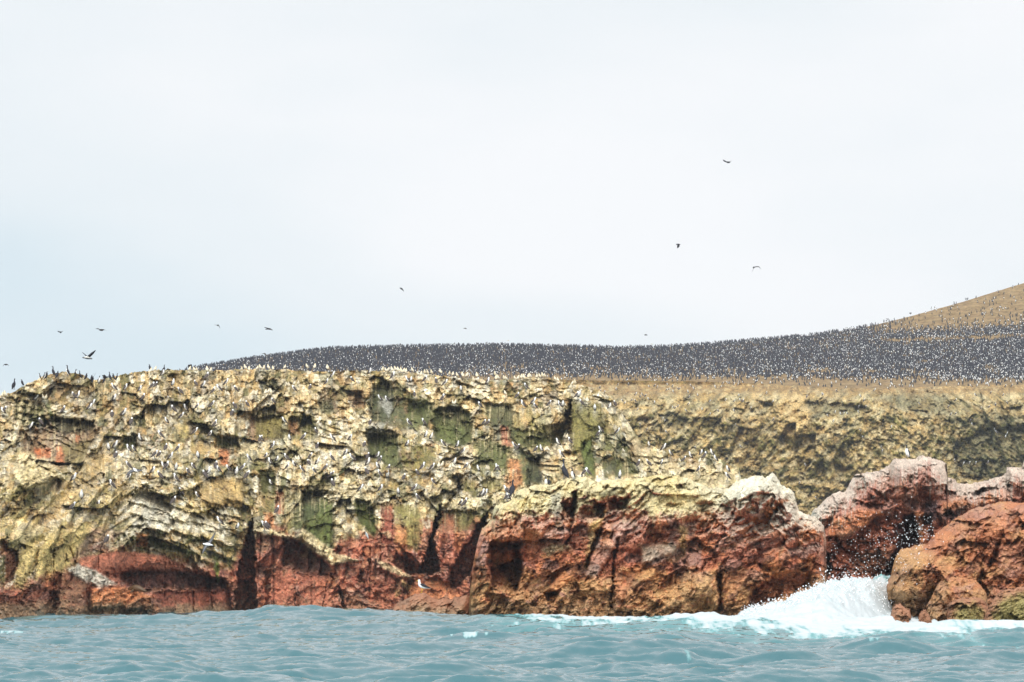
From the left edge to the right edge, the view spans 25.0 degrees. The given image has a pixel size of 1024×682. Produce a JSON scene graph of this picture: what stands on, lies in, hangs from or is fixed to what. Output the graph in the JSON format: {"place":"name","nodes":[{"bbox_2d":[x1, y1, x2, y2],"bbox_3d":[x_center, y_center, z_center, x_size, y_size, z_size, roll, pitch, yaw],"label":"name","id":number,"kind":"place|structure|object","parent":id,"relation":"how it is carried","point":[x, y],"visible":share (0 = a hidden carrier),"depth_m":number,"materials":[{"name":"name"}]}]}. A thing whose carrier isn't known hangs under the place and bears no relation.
{"place":"outdoors","nodes":[
{"label":"outdoors","id":0,"kind":"place"},
{"bbox_2d":[82,350,95,358],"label":"flying bird","id":1,"kind":"object","parent":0,"point":[89,355],"visible":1,"depth_m":120.53},
{"bbox_2d":[126,468,141,475],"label":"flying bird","id":2,"kind":"object","parent":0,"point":[133,470],"visible":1,"depth_m":140.90},
{"bbox_2d":[202,533,214,553],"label":"flying bird","id":3,"kind":"object","parent":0,"point":[207,544],"visible":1,"depth_m":127.50},
{"bbox_2d":[0,368,740,618],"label":"cliff","id":4,"kind":"structure","parent":0,"point":[314,545],"depth_m":156.88,"materials":[{"name":"beige stone"}]},
{"bbox_2d":[68,502,76,510],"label":"booby","id":5,"kind":"object","parent":4,"relation":"on","point":[72,505],"visible":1,"depth_m":134.23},
{"bbox_2d":[69,473,77,481],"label":"booby","id":6,"kind":"object","parent":4,"relation":"on","point":[73,477],"visible":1,"depth_m":138.39,"materials":[{"name":"white"}]},
{"bbox_2d":[79,489,83,500],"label":"booby","id":7,"kind":"object","parent":4,"relation":"on","point":[81,494],"visible":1,"depth_m":137.03,"materials":[{"name":"white"}]},
{"bbox_2d":[103,535,109,543],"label":"booby","id":8,"kind":"object","parent":4,"relation":"on","point":[106,538],"visible":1,"depth_m":135.26,"materials":[{"name":"grey"}]},
{"bbox_2d":[109,479,116,489],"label":"booby","id":9,"kind":"object","parent":4,"relation":"on","point":[112,484],"visible":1,"depth_m":142.03,"materials":[{"name":"white"}]},
{"bbox_2d":[111,440,117,449],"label":"booby","id":10,"kind":"object","parent":4,"relation":"on","point":[114,444],"visible":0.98,"depth_m":153.50,"materials":[{"name":"white"}]},
{"bbox_2d":[128,585,147,592],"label":"sea lion","id":11,"kind":"object","parent":4,"relation":"on","point":[136,588],"visible":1,"depth_m":136.09},
{"bbox_2d":[156,471,163,479],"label":"booby","id":12,"kind":"object","parent":4,"relation":"on","point":[160,475],"visible":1,"depth_m":149.05,"materials":[{"name":"white"}]},
{"bbox_2d":[216,516,224,525],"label":"booby","id":13,"kind":"object","parent":4,"relation":"on","point":[219,520],"visible":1,"depth_m":149.42,"materials":[{"name":"white"}]},
{"bbox_2d":[0,574,1023,681],"bbox_3d":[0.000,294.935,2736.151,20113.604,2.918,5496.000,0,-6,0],"label":"sea","id":14,"kind":"structure","parent":0,"point":[832,638],"depth_m":57.72,"materials":[{"name":"liquid"}]},
{"bbox_2d":[393,593,469,614],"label":"rock","id":15,"kind":"object","parent":14,"relation":"in","point":[422,602],"visible":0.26,"depth_m":101.14,"materials":[{"name":"brown stone"}]},
{"bbox_2d":[417,580,432,592],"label":"gull","id":16,"kind":"object","parent":15,"relation":"on","point":[421,585],"visible":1,"depth_m":99.77,"materials":[{"name":"white"}]},
{"bbox_2d":[468,472,826,616],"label":"rock outcrop","id":17,"kind":"object","parent":14,"relation":"in","point":[660,544],"visible":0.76,"depth_m":96.79,"materials":[{"name":"brown stone"}]},
{"bbox_2d":[509,480,514,496],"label":"cormorant","id":18,"kind":"object","parent":17,"relation":"on","point":[511,489],"visible":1,"depth_m":101.32,"materials":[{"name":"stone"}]},
{"bbox_2d":[562,458,568,477],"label":"cormorant","id":19,"kind":"object","parent":17,"relation":"on","point":[565,471],"visible":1,"depth_m":101.40,"materials":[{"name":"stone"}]},
{"bbox_2d":[571,468,574,478],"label":"cormorant","id":20,"kind":"object","parent":17,"relation":"on","point":[572,474],"visible":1,"depth_m":100.91,"materials":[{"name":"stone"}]},
{"bbox_2d":[740,497,943,618],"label":"sea spray","id":21,"kind":"object","parent":14,"relation":"on","point":[796,599],"visible":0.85,"depth_m":89.41,"materials":[{"name":"liquid"}]},
{"bbox_2d":[890,603,911,622],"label":"washed rock","id":22,"kind":"object","parent":14,"relation":"in","point":[900,612],"visible":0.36,"depth_m":83.97,"materials":[{"name":"brown stone"}]},
{"bbox_2d":[811,455,1023,579],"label":"peaked rock","id":23,"kind":"object","parent":14,"relation":"in","point":[935,492],"visible":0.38,"depth_m":123.44,"materials":[{"name":"brown stone"}]},
{"bbox_2d":[905,444,909,457],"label":"cormorant","id":24,"kind":"object","parent":23,"relation":"on","point":[907,451],"visible":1,"depth_m":127.63,"materials":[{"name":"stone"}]},
{"bbox_2d":[918,609,931,622],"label":"washed rock","id":25,"kind":"object","parent":14,"relation":"in","point":[924,616],"visible":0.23,"depth_m":83.96,"materials":[{"name":"brown stone"}]},
{"bbox_2d":[886,501,1023,616],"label":"boulder","id":26,"kind":"object","parent":14,"relation":"in","point":[983,546],"visible":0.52,"depth_m":92.92,"materials":[{"name":"brown stone"}]},
{"bbox_2d":[926,576,987,620],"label":"shoulder boulder","id":27,"kind":"object","parent":14,"relation":"in","point":[946,593],"visible":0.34,"depth_m":89.61,"materials":[{"name":"brown stone"}]},
{"bbox_2d":[946,596,987,619],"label":"wet boulder","id":28,"kind":"object","parent":14,"relation":"in","point":[969,608],"visible":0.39,"depth_m":85.96,"materials":[{"name":"stone"}]},
{"bbox_2d":[984,587,1023,619],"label":"mossy boulder","id":29,"kind":"object","parent":14,"relation":"in","point":[1007,604],"visible":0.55,"depth_m":83.70,"materials":[{"name":"stone"}]},
{"bbox_2d":[0,0,1023,394],"label":"sky","id":30,"kind":"structure","parent":0,"point":[172,172],"materials":[{"name":"white"}]},
{"bbox_2d":[198,283,1023,388],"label":"hill","id":31,"kind":"structure","parent":0,"point":[973,305],"depth_m":544.33,"materials":[{"name":"soil"}]},
{"bbox_2d":[179,283,1023,382],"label":"cormorant colony","id":32,"kind":"object","parent":31,"relation":"on","point":[1007,361],"visible":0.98,"depth_m":540.51,"materials":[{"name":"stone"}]},
{"bbox_2d":[556,379,1023,515],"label":"cliff","id":33,"kind":"structure","parent":0,"point":[794,437],"depth_m":417.01,"materials":[{"name":"beige stone"}]}
]}

